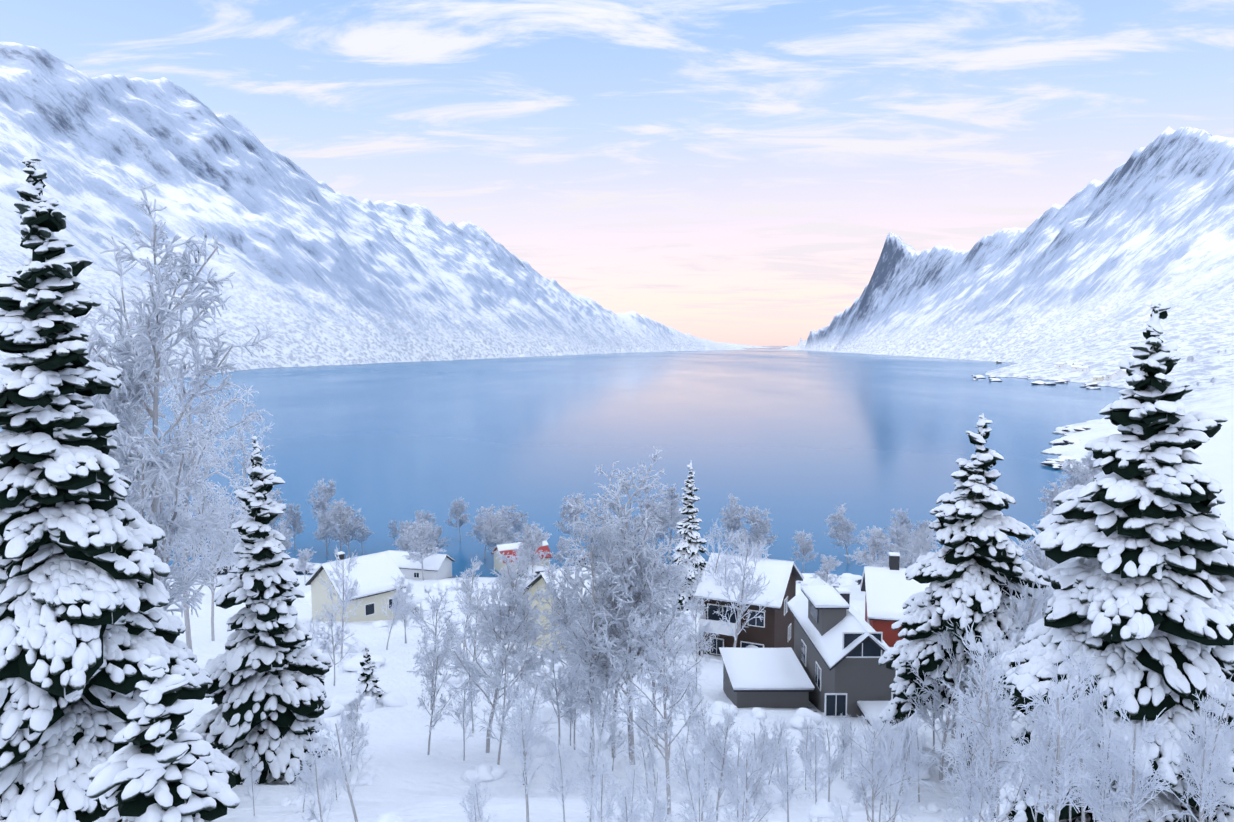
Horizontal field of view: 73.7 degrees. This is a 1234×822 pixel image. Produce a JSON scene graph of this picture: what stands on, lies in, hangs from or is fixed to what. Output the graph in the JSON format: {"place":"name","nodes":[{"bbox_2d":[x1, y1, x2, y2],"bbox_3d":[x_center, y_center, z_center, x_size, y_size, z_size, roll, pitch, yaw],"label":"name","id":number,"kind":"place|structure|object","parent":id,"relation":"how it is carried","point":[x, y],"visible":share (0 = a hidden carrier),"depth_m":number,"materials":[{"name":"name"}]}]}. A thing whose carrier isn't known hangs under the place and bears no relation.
{"place":"outdoors","nodes":[
{"label":"outdoors","id":0,"kind":"place"},
{"bbox_2d":[0,42,1233,821],"bbox_3d":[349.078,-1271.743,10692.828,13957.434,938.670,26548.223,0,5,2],"label":"snowy terrain","id":1,"kind":"structure","parent":0,"point":[1088,274],"depth_m":2128.56,"materials":[{"name":"white snow"}]},
{"bbox_2d":[0,346,1124,577],"bbox_3d":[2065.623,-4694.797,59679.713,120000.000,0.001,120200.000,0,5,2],"label":"fjord water","id":2,"kind":"structure","parent":1,"relation":"on","point":[794,442],"depth_m":415.30,"materials":[{"name":"blue liquid"}]},
{"bbox_2d":[210,375,1128,584],"bbox_3d":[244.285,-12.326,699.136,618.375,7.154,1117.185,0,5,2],"label":"shore rocks","id":3,"kind":"object","parent":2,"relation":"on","point":[853,579],"visible":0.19,"depth_m":305.32,"materials":[{"name":"grey stone"}]},
{"bbox_2d":[0,146,1233,821],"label":"spruce trees","id":4,"kind":"object","parent":1,"relation":"on","point":[104,676],"visible":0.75,"depth_m":20.82,"materials":[{"name":"white plant"}]},
{"bbox_2d":[279,580,1008,821],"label":"snow bushes","id":5,"kind":"object","parent":1,"relation":"on","point":[494,771],"visible":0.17,"depth_m":40.30,"materials":[{"name":"white snow"}]},
{"bbox_2d":[69,184,1233,821],"bbox_3d":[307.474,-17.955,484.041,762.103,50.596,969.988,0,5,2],"label":"bare frosted trees","id":6,"kind":"object","parent":1,"relation":"on","point":[615,614],"visible":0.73,"depth_m":30.85,"materials":[{"name":"white plant"}]},
{"bbox_2d":[304,361,1126,727],"bbox_3d":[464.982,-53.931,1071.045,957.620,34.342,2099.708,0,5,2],"label":"village houses","id":7,"kind":"structure","parent":1,"relation":"on","point":[820,645],"depth_m":63.64,"materials":[{"name":"white"}]},
{"bbox_2d":[0,0,1233,345],"label":"sky","id":8,"kind":"structure","parent":0,"point":[742,172],"materials":[{"name":"blue"}]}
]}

